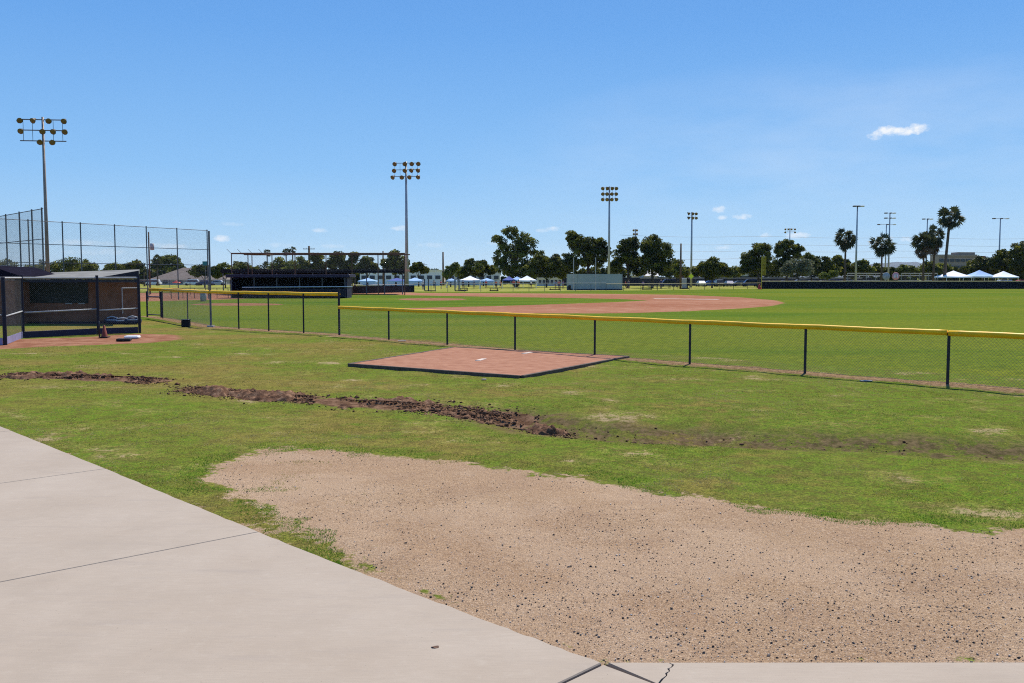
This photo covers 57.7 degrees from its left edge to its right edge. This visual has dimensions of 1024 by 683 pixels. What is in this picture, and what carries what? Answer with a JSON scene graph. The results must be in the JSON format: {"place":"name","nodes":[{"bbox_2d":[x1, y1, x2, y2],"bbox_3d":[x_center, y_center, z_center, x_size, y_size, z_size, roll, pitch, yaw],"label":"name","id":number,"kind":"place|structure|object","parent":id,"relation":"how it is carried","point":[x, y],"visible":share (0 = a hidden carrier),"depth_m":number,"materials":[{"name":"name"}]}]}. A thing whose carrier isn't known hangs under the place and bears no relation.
{"place":"outdoors","nodes":[
{"label":"outdoors","id":0,"kind":"place"},
{"bbox_2d":[448,272,500,284],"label":"flat roofed building","id":1,"kind":"structure","parent":0,"point":[496,276],"depth_m":267.39,"materials":[{"name":"white paint"}]},
{"bbox_2d":[0,277,1023,665],"bbox_3d":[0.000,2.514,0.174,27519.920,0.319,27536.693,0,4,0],"label":"ground","id":2,"kind":"structure","parent":0,"point":[540,501],"depth_m":12.54,"materials":[{"name":"plant"}]},
{"bbox_2d":[0,207,44,279],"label":"backstop fence","id":3,"kind":"object","parent":2,"relation":"on","point":[6,242],"visible":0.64,"depth_m":73.78,"materials":[{"name":"metal"}]},
{"bbox_2d":[0,266,52,324],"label":"dugout","id":4,"kind":"object","parent":2,"relation":"on","point":[10,271],"visible":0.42,"depth_m":47.38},
{"bbox_2d":[16,117,67,279],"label":"floodlight pole","id":5,"kind":"object","parent":2,"relation":"on","point":[42,131],"visible":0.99,"depth_m":86.92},
{"bbox_2d":[45,256,82,279],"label":"leafy tree","id":6,"kind":"object","parent":2,"relation":"on","point":[55,268],"visible":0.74,"depth_m":149.12,"materials":[{"name":"green plant"}]},
{"bbox_2d":[0,275,140,344],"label":"dugout fence","id":7,"kind":"object","parent":2,"relation":"on","point":[6,339],"visible":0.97,"depth_m":37.60,"materials":[{"name":"metal"}]},
{"bbox_2d":[16,269,139,322],"bbox_3d":[-22.606,-2.497,50.198,7.568,2.835,6.500,0,4,0],"label":"dugout","id":8,"kind":"object","parent":2,"relation":"on","point":[59,289],"visible":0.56,"depth_m":48.45,"materials":[{"name":"white paint"}]},
{"bbox_2d":[0,370,159,382],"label":"soil berm","id":9,"kind":"structure","parent":2,"relation":"on","point":[30,374],"depth_m":22.07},
{"bbox_2d":[76,258,99,279],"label":"leafy tree","id":10,"kind":"object","parent":2,"relation":"on","point":[88,268],"visible":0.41,"depth_m":157.20,"materials":[{"name":"green plant"}]},
{"bbox_2d":[98,325,109,337],"bbox_3d":[-16.204,-0.408,36.964,0.340,0.500,0.340,0,4,0],"label":"traffic cone","id":11,"kind":"object","parent":2,"relation":"on","point":[104,334],"visible":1,"depth_m":36.90,"materials":[{"name":"orange plastic"}]},
{"bbox_2d":[0,218,208,299],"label":"backstop fence","id":12,"kind":"object","parent":2,"relation":"on","point":[115,246],"visible":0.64,"depth_m":93.07,"materials":[{"name":"metal"}]},
{"bbox_2d":[104,316,118,323],"bbox_3d":[-20.303,-1.082,47.339,0.905,0.458,0.360,0,4,0],"label":"equipment bag","id":13,"kind":"object","parent":2,"relation":"on","point":[109,320],"visible":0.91,"depth_m":47.20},
{"bbox_2d":[104,262,119,269],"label":"leafy tree","id":14,"kind":"object","parent":2,"relation":"on","point":[107,267],"visible":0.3,"depth_m":163.93,"materials":[{"name":"green plant"}]},
{"bbox_2d":[114,260,145,271],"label":"leafy tree","id":15,"kind":"object","parent":2,"relation":"on","point":[137,262],"visible":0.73,"depth_m":159.00,"materials":[{"name":"green plant"}]},
{"bbox_2d":[124,315,141,323],"bbox_3d":[-19.308,-1.090,47.335,0.861,0.486,0.380,-1,4,-11],"label":"equipment bag","id":16,"kind":"object","parent":2,"relation":"on","point":[130,318],"visible":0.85,"depth_m":47.19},
{"bbox_2d":[148,232,153,293],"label":"utility pole","id":17,"kind":"object","parent":2,"relation":"on","point":[150,246],"visible":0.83,"depth_m":129.37,"materials":[{"name":"brown wood"}]},
{"bbox_2d":[146,291,161,317],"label":"fence gate","id":18,"kind":"structure","parent":2,"relation":"on","point":[160,306],"depth_m":55.40,"materials":[{"name":"black metal"}]},
{"bbox_2d":[150,254,163,285],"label":"fan palm","id":19,"kind":"object","parent":2,"relation":"on","point":[157,260],"visible":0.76,"depth_m":258.94,"materials":[{"name":"green plant"}]},
{"bbox_2d":[150,254,186,273],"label":"leafy tree","id":20,"kind":"object","parent":2,"relation":"on","point":[170,261],"visible":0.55,"depth_m":341.80,"materials":[{"name":"green plant"}]},
{"bbox_2d":[140,288,228,298],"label":"chain link fence","id":21,"kind":"object","parent":2,"relation":"on","point":[180,288],"visible":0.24,"depth_m":103.73,"materials":[{"name":"metal"}]},
{"bbox_2d":[140,280,229,294],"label":"chain link fence","id":22,"kind":"object","parent":2,"relation":"on","point":[187,283],"visible":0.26,"depth_m":122.60,"materials":[{"name":"metal"}]},
{"bbox_2d":[181,319,190,326],"bbox_3d":[-15.686,-0.882,44.734,0.390,0.370,0.350,0,4,0],"label":"black bin","id":23,"kind":"object","parent":2,"relation":"on","point":[185,322],"visible":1,"depth_m":44.58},
{"bbox_2d":[148,268,229,284],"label":"house","id":24,"kind":"structure","parent":2,"relation":"on","point":[173,276],"depth_m":285.66,"materials":[{"name":"brown"}]},
{"bbox_2d":[186,264,217,287],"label":"leafy tree","id":25,"kind":"object","parent":2,"relation":"on","point":[201,272],"visible":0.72,"depth_m":208.57,"materials":[{"name":"green plant"}]},
{"bbox_2d":[207,231,214,326],"bbox_3d":[-14.483,-2.938,44.592,0.300,4.692,0.300,0,4,0],"label":"net pole","id":26,"kind":"object","parent":2,"relation":"on","point":[210,304],"visible":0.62,"depth_m":44.56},
{"bbox_2d":[212,262,239,287],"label":"leafy tree","id":27,"kind":"object","parent":2,"relation":"on","point":[217,273],"visible":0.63,"depth_m":208.68,"materials":[{"name":"green plant"}]},
{"bbox_2d":[148,288,339,334],"bbox_3d":[-14.613,-1.716,46.059,1.744,2.050,21.270,-3,5,-40],"label":"chain link fence","id":28,"kind":"object","parent":2,"relation":"on","point":[260,293],"visible":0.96,"depth_m":42.93,"materials":[{"name":"metal"}]},
{"bbox_2d":[232,261,257,268],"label":"leafy tree","id":29,"kind":"object","parent":2,"relation":"on","point":[242,265],"visible":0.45,"depth_m":213.63,"materials":[{"name":"green plant"}]},
{"bbox_2d":[267,256,286,268],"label":"leafy tree","id":30,"kind":"object","parent":2,"relation":"on","point":[279,260],"visible":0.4,"depth_m":228.38,"materials":[{"name":"green plant"}]},
{"bbox_2d":[225,275,355,297],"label":"dugout","id":31,"kind":"object","parent":2,"relation":"on","point":[301,283],"visible":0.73,"depth_m":107.58,"materials":[{"name":"purple paint"}]},
{"bbox_2d":[281,256,310,268],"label":"leafy tree","id":32,"kind":"object","parent":2,"relation":"on","point":[303,266],"visible":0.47,"depth_m":213.25,"materials":[{"name":"green plant"}]},
{"bbox_2d":[220,269,409,294],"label":"shade structure","id":33,"kind":"object","parent":2,"relation":"on","point":[306,272],"visible":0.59,"depth_m":127.08,"materials":[{"name":"metal"}]},
{"bbox_2d":[307,252,325,268],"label":"leafy tree","id":34,"kind":"object","parent":2,"relation":"on","point":[318,264],"visible":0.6,"depth_m":213.37,"materials":[{"name":"green plant"}]},
{"bbox_2d":[229,249,409,294],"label":"batting cage","id":35,"kind":"object","parent":2,"relation":"on","point":[316,254],"visible":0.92,"depth_m":123.57,"materials":[{"name":"metal"}]},
{"bbox_2d":[325,251,348,268],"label":"leafy tree","id":36,"kind":"object","parent":2,"relation":"on","point":[337,263],"visible":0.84,"depth_m":213.38,"materials":[{"name":"green plant"}]},
{"bbox_2d":[183,385,501,423],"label":"soil berm","id":37,"kind":"structure","parent":2,"relation":"on","point":[245,394],"depth_m":18.04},
{"bbox_2d":[346,251,360,285],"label":"leafy tree","id":38,"kind":"object","parent":2,"relation":"on","point":[356,263],"visible":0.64,"depth_m":213.56,"materials":[{"name":"green plant"}]},
{"bbox_2d":[357,255,379,285],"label":"leafy tree","id":39,"kind":"object","parent":2,"relation":"on","point":[366,262],"visible":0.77,"depth_m":213.49,"materials":[{"name":"green plant"}]},
{"bbox_2d":[353,284,413,293],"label":"chain link fence","id":40,"kind":"object","parent":2,"relation":"on","point":[388,289],"visible":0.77,"depth_m":139.51,"materials":[{"name":"metal"}]},
{"bbox_2d":[379,249,410,285],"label":"leafy tree","id":41,"kind":"object","parent":2,"relation":"on","point":[393,262],"visible":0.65,"depth_m":213.42,"materials":[{"name":"green plant"}]},
{"bbox_2d":[360,270,445,285],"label":"flat roofed building","id":42,"kind":"structure","parent":2,"relation":"on","point":[434,275],"depth_m":261.34,"materials":[{"name":"white paint"}]},
{"bbox_2d":[390,161,420,283],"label":"floodlight pole","id":43,"kind":"object","parent":2,"relation":"on","point":[392,177],"visible":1,"depth_m":147.61,"materials":[{"name":"metal"}]},
{"bbox_2d":[409,261,429,286],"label":"leafy tree","id":44,"kind":"object","parent":2,"relation":"on","point":[419,267],"visible":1,"depth_m":233.80,"materials":[{"name":"green plant"}]},
{"bbox_2d":[442,262,460,286],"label":"leafy tree","id":45,"kind":"object","parent":2,"relation":"on","point":[451,270],"visible":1,"depth_m":223.69,"materials":[{"name":"green plant"}]},
{"bbox_2d":[454,258,484,286],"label":"leafy tree","id":46,"kind":"object","parent":2,"relation":"on","point":[470,266],"visible":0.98,"depth_m":230.40,"materials":[{"name":"green plant"}]},
{"bbox_2d":[460,276,480,288],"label":"pop up canopy","id":47,"kind":"object","parent":2,"relation":"on","point":[469,279],"visible":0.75,"depth_m":187.88,"materials":[{"name":"white fabric"}]},
{"bbox_2d":[471,259,496,285],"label":"leafy tree","id":48,"kind":"object","parent":2,"relation":"on","point":[490,270],"visible":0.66,"depth_m":243.68,"materials":[{"name":"green plant"}]},
{"bbox_2d":[348,347,629,377],"bbox_3d":[-0.846,0.545,26.557,6.944,0.118,6.518,3,5,34],"label":"pitching pad","id":49,"kind":"object","parent":2,"relation":"on","point":[488,362],"visible":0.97,"depth_m":25.59,"materials":[{"name":"soil"}]},
{"bbox_2d":[414,283,605,291],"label":"chain link fence","id":50,"kind":"object","parent":2,"relation":"on","point":[502,285],"visible":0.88,"depth_m":154.17,"materials":[{"name":"metal"}]},
{"bbox_2d":[0,371,1023,460],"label":"soil clods","id":51,"kind":"object","parent":2,"relation":"on","point":[469,408],"visible":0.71,"depth_m":17.25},
{"bbox_2d":[0,265,1023,283],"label":"distant woods","id":52,"kind":"object","parent":2,"relation":"on","point":[603,270],"visible":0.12,"depth_m":298.34,"materials":[{"name":"green plant"}]},
{"bbox_2d":[491,225,548,286],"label":"leafy tree","id":53,"kind":"object","parent":2,"relation":"on","point":[517,251],"visible":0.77,"depth_m":220.19,"materials":[{"name":"green plant"}]},
{"bbox_2d":[517,276,536,281],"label":"pop up canopy","id":54,"kind":"object","parent":2,"relation":"on","point":[526,279],"visible":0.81,"depth_m":194.00,"materials":[{"name":"white fabric"}]},
{"bbox_2d":[517,253,569,286],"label":"leafy tree","id":55,"kind":"object","parent":2,"relation":"on","point":[551,267],"visible":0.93,"depth_m":213.38,"materials":[{"name":"green plant"}]},
{"bbox_2d":[526,423,567,434],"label":"soil berm","id":56,"kind":"structure","parent":2,"relation":"on","point":[542,429],"depth_m":15.35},
{"bbox_2d":[560,230,611,273],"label":"leafy tree","id":57,"kind":"object","parent":2,"relation":"on","point":[589,249],"visible":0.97,"depth_m":209.96,"materials":[{"name":"green plant"}]},
{"bbox_2d":[567,274,621,289],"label":"storage container","id":58,"kind":"object","parent":2,"relation":"on","point":[602,280],"visible":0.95,"depth_m":170.31,"materials":[{"name":"grey metal"}]},
{"bbox_2d":[601,186,617,273],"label":"floodlight pole","id":59,"kind":"object","parent":2,"relation":"on","point":[609,199],"visible":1,"depth_m":187.37,"materials":[{"name":"metal"}]},
{"bbox_2d":[610,236,646,287],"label":"leafy tree","id":60,"kind":"object","parent":2,"relation":"on","point":[627,251],"visible":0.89,"depth_m":203.33,"materials":[{"name":"green plant"}]},
{"bbox_2d":[638,234,674,287],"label":"leafy tree","id":61,"kind":"object","parent":2,"relation":"on","point":[655,250],"visible":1,"depth_m":199.95,"materials":[{"name":"green plant"}]},
{"bbox_2d":[662,258,689,285],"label":"leafy tree","id":62,"kind":"object","parent":2,"relation":"on","point":[675,272],"visible":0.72,"depth_m":223.46,"materials":[{"name":"green plant"}]},
{"bbox_2d":[679,243,681,288],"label":"utility pole","id":63,"kind":"object","parent":2,"relation":"on","point":[680,285],"visible":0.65,"depth_m":185.26,"materials":[{"name":"brown wood"}]},
{"bbox_2d":[338,306,1023,388],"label":"chain link fence","id":64,"kind":"object","parent":2,"relation":"on","point":[949,334],"visible":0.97,"depth_m":24.75,"materials":[{"name":"black metal"}]},
{"bbox_2d":[607,283,759,290],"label":"chain link fence","id":65,"kind":"object","parent":2,"relation":"on","point":[682,285],"visible":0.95,"depth_m":171.61,"materials":[{"name":"metal"}]},
{"bbox_2d":[687,212,697,286],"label":"floodlight pole","id":66,"kind":"object","parent":2,"relation":"on","point":[692,217],"visible":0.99,"depth_m":215.65,"materials":[{"name":"metal"}]},
{"bbox_2d":[690,256,734,287],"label":"leafy tree","id":67,"kind":"object","parent":2,"relation":"on","point":[709,268],"visible":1,"depth_m":203.53,"materials":[{"name":"green plant"}]},
{"bbox_2d":[562,277,871,285],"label":"perimeter wall","id":68,"kind":"structure","parent":2,"relation":"on","point":[636,281],"depth_m":255.31,"materials":[{"name":"black paint"}]},
{"bbox_2d":[726,265,741,281],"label":"leafy tree","id":69,"kind":"object","parent":2,"relation":"on","point":[736,274],"visible":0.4,"depth_m":248.51,"materials":[{"name":"green plant"}]},
{"bbox_2d":[741,280,756,286],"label":"parked car","id":70,"kind":"object","parent":2,"relation":"on","point":[749,282],"visible":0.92,"depth_m":232.29,"materials":[{"name":"grey metal"}]},
{"bbox_2d":[736,242,777,287],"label":"leafy tree","id":71,"kind":"object","parent":2,"relation":"on","point":[750,261],"visible":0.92,"depth_m":210.15,"materials":[{"name":"green plant"}]},
{"bbox_2d":[761,256,765,288],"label":"foul pole","id":72,"kind":"object","parent":2,"relation":"on","point":[762,262],"visible":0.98,"depth_m":184.38,"materials":[{"name":"metal"}]},
{"bbox_2d":[768,238,806,280],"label":"leafy tree","id":73,"kind":"object","parent":2,"relation":"on","point":[785,245],"visible":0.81,"depth_m":216.34,"materials":[{"name":"green plant"}]},
{"bbox_2d":[779,257,814,280],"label":"leafy tree","id":74,"kind":"object","parent":2,"relation":"on","point":[803,266],"visible":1,"depth_m":204.38,"materials":[{"name":"green plant"}]},
{"bbox_2d":[800,252,821,280],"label":"leafy tree","id":75,"kind":"object","parent":2,"relation":"on","point":[816,259],"visible":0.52,"depth_m":223.45,"materials":[{"name":"green plant"}]},
{"bbox_2d":[814,256,842,280],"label":"leafy tree","id":76,"kind":"object","parent":2,"relation":"on","point":[827,265],"visible":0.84,"depth_m":220.37,"materials":[{"name":"green plant"}]},
{"bbox_2d":[819,270,838,280],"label":"leafy tree","id":77,"kind":"object","parent":2,"relation":"on","point":[830,274],"visible":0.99,"depth_m":203.78,"materials":[{"name":"green plant"}]},
{"bbox_2d":[831,255,858,278],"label":"leafy tree","id":78,"kind":"object","parent":2,"relation":"on","point":[838,260],"visible":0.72,"depth_m":224.48,"materials":[{"name":"green plant"}]},
{"bbox_2d":[834,228,857,280],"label":"fan palm","id":79,"kind":"object","parent":2,"relation":"on","point":[846,243],"visible":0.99,"depth_m":203.47,"materials":[{"name":"green plant"}]},
{"bbox_2d":[853,205,864,280],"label":"floodlight pole","id":80,"kind":"object","parent":2,"relation":"on","point":[855,278],"visible":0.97,"depth_m":194.87,"materials":[{"name":"metal"}]},
{"bbox_2d":[842,273,883,280],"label":"bleacher frame","id":81,"kind":"object","parent":2,"relation":"on","point":[866,275],"visible":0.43,"depth_m":211.52,"materials":[{"name":"silver metal"}]},
{"bbox_2d":[852,258,876,279],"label":"leafy tree","id":82,"kind":"object","parent":2,"relation":"on","point":[863,266],"visible":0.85,"depth_m":224.30,"materials":[{"name":"green plant"}]},
{"bbox_2d":[868,231,896,280],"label":"fan palm","id":83,"kind":"object","parent":2,"relation":"on","point":[881,250],"visible":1,"depth_m":203.65,"materials":[{"name":"green plant"}]},
{"bbox_2d":[873,262,898,280],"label":"leafy tree","id":84,"kind":"object","parent":2,"relation":"on","point":[892,270],"visible":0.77,"depth_m":228.17,"materials":[{"name":"green plant"}]},
{"bbox_2d":[884,212,895,280],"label":"floodlight pole","id":85,"kind":"object","parent":2,"relation":"on","point":[889,235],"visible":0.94,"depth_m":224.49,"materials":[{"name":"metal"}]},
{"bbox_2d":[762,281,1023,288],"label":"outfield fence","id":86,"kind":"object","parent":2,"relation":"on","point":[892,284],"visible":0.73,"depth_m":185.60,"materials":[{"name":"metal"}]},
{"bbox_2d":[896,264,921,279],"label":"leafy tree","id":87,"kind":"object","parent":2,"relation":"on","point":[902,268],"visible":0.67,"depth_m":238.53,"materials":[{"name":"green plant"}]},
{"bbox_2d":[898,273,937,280],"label":"bleacher frame","id":88,"kind":"object","parent":2,"relation":"on","point":[910,275],"visible":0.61,"depth_m":211.51,"materials":[{"name":"silver metal"}]},
{"bbox_2d":[910,232,936,280],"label":"fan palm","id":89,"kind":"object","parent":2,"relation":"on","point":[920,245],"visible":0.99,"depth_m":206.50,"materials":[{"name":"green plant"}]},
{"bbox_2d":[916,260,942,279],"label":"leafy tree","id":90,"kind":"object","parent":2,"relation":"on","point":[928,266],"visible":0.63,"depth_m":234.59,"materials":[{"name":"green plant"}]},
{"bbox_2d":[923,224,945,280],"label":"fan palm","id":91,"kind":"object","parent":2,"relation":"on","point":[940,234],"visible":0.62,"depth_m":208.19,"materials":[{"name":"green plant"}]},
{"bbox_2d":[936,263,957,280],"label":"leafy tree","id":92,"kind":"object","parent":2,"relation":"on","point":[950,268],"visible":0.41,"depth_m":238.60,"materials":[{"name":"green plant"}]},
{"bbox_2d":[937,205,965,280],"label":"fan palm","id":93,"kind":"object","parent":2,"relation":"on","point":[950,222],"visible":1,"depth_m":198.64,"materials":[{"name":"green plant"}]},
{"bbox_2d":[934,271,972,280],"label":"pop up canopy","id":94,"kind":"object","parent":2,"relation":"on","point":[953,274],"visible":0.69,"depth_m":197.51,"materials":[{"name":"white fabric"}]},
{"bbox_2d":[956,260,972,280],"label":"leafy tree","id":95,"kind":"object","parent":2,"relation":"on","point":[963,269],"visible":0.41,"depth_m":236.87,"materials":[{"name":"green plant"}]},
{"bbox_2d":[963,270,995,280],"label":"pop up canopy","id":96,"kind":"object","parent":2,"relation":"on","point":[980,273],"visible":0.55,"depth_m":200.92,"materials":[{"name":"blue fabric"}]},
{"bbox_2d":[967,255,998,280],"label":"leafy tree","id":97,"kind":"object","parent":2,"relation":"on","point":[979,263],"visible":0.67,"depth_m":226.25,"materials":[{"name":"green plant"}]},
{"bbox_2d":[987,248,1014,279],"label":"leafy tree","id":98,"kind":"object","parent":2,"relation":"on","point":[995,263],"visible":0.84,"depth_m":220.45,"materials":[{"name":"green plant"}]},
{"bbox_2d":[988,271,1018,280],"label":"pop up canopy","id":99,"kind":"object","parent":2,"relation":"on","point":[1003,274],"visible":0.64,"depth_m":198.01,"materials":[{"name":"white fabric"}]},
{"bbox_2d":[1002,241,1023,275],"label":"leafy tree","id":100,"kind":"object","parent":2,"relation":"on","point":[1016,253],"visible":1,"depth_m":216.31,"materials":[{"name":"green plant"}]},
{"bbox_2d":[0,427,1023,682],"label":"sidewalk","id":101,"kind":"structure","parent":0,"point":[106,575],"depth_m":6.49,"materials":[{"name":"concrete"}]},
{"bbox_2d":[0,338,1023,570],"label":"grass","id":102,"kind":"structure","parent":0,"point":[483,458],"depth_m":13.94,"materials":[{"name":"plant"}]},
{"bbox_2d":[0,0,1023,276],"label":"sky","id":103,"kind":"structure","parent":0,"point":[275,126],"materials":[{"name":"blue"}]},
{"bbox_2d":[536,278,561,285],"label":"flat roofed building","id":104,"kind":"structure","parent":0,"point":[543,280],"depth_m":249.45,"materials":[{"name":"white paint"}]},
{"bbox_2d":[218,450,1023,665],"bbox_3d":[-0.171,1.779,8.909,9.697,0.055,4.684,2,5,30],"label":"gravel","id":105,"kind":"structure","parent":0,"point":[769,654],"depth_m":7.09,"materials":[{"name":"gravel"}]},
{"bbox_2d":[630,235,954,238],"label":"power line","id":106,"kind":"object","parent":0,"point":[779,236],"visible":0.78,"depth_m":328.21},
{"bbox_2d":[699,262,1000,276],"bbox_3d":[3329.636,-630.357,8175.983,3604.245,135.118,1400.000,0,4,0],"label":"distant hills","id":107,"kind":"structure","parent":0,"point":[897,264],"depth_m":7895.58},
{"bbox_2d":[930,252,985,277],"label":"office building","id":108,"kind":"structure","parent":0,"point":[962,259],"depth_m":428.44,"materials":[{"name":"beige concrete"}]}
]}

